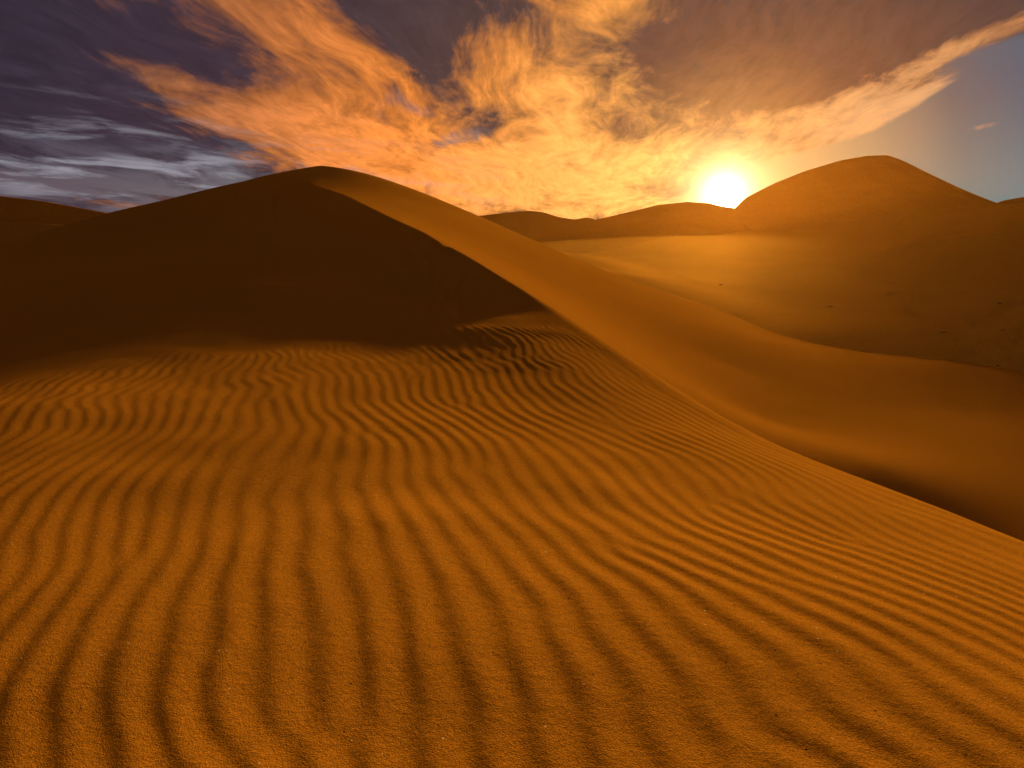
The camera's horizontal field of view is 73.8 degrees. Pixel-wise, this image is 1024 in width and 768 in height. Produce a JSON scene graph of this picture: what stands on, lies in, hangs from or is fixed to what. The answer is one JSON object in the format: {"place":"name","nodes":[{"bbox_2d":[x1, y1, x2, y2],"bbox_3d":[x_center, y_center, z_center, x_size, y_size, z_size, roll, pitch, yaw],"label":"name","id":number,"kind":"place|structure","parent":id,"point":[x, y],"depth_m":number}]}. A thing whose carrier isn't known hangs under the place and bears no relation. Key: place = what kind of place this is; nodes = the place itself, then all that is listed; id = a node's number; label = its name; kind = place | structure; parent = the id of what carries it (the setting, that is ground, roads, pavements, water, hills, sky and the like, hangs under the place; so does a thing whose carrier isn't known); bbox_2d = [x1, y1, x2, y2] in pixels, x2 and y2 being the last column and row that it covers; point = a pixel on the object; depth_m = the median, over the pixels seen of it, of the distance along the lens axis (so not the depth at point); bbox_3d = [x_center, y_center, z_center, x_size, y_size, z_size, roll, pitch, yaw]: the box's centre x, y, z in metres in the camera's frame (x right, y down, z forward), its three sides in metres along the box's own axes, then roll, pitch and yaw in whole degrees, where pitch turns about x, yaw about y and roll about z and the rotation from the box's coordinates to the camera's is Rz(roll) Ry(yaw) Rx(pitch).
{"place":"outdoors","nodes":[
{"label":"outdoors","id":0,"kind":"place"},
{"bbox_2d":[0,223,63,243],"bbox_3d":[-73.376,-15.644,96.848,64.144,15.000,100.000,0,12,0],"label":"sand dune","id":1,"kind":"structure","parent":0,"point":[11,231],"depth_m":91.75},
{"bbox_2d":[0,196,105,224],"bbox_3d":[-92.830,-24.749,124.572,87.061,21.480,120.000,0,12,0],"label":"sand dune","id":2,"kind":"structure","parent":0,"point":[19,210],"depth_m":117.93},
{"bbox_2d":[0,166,1023,767],"bbox_3d":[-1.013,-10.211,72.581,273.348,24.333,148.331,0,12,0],"label":"sand dune","id":3,"kind":"structure","parent":0,"point":[320,466],"depth_m":4.80},
{"bbox_2d":[0,0,1023,219],"label":"sky","id":4,"kind":"structure","parent":0,"point":[570,109]},
{"bbox_2d":[480,211,594,240],"bbox_3d":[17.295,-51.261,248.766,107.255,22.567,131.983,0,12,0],"label":"sand dune","id":5,"kind":"structure","parent":0,"point":[534,225],"depth_m":230.11},
{"bbox_2d":[535,202,750,253],"bbox_3d":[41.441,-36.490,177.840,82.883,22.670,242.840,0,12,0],"label":"sand dune","id":6,"kind":"structure","parent":0,"point":[623,230],"depth_m":164.95},
{"bbox_2d":[559,203,1023,370],"bbox_3d":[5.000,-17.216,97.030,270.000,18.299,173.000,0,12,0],"label":"valley floor","id":7,"kind":"structure","parent":0,"point":[912,288],"depth_m":76.03},
{"bbox_2d":[732,155,1000,229],"bbox_3d":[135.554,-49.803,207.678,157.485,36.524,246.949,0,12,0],"label":"sand dune","id":8,"kind":"structure","parent":0,"point":[881,188],"depth_m":171.39},
{"bbox_2d":[998,197,1023,204],"bbox_3d":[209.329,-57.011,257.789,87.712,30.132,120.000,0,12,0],"label":"sand dune","id":9,"kind":"structure","parent":0,"point":[1015,200],"depth_m":252.95}
]}

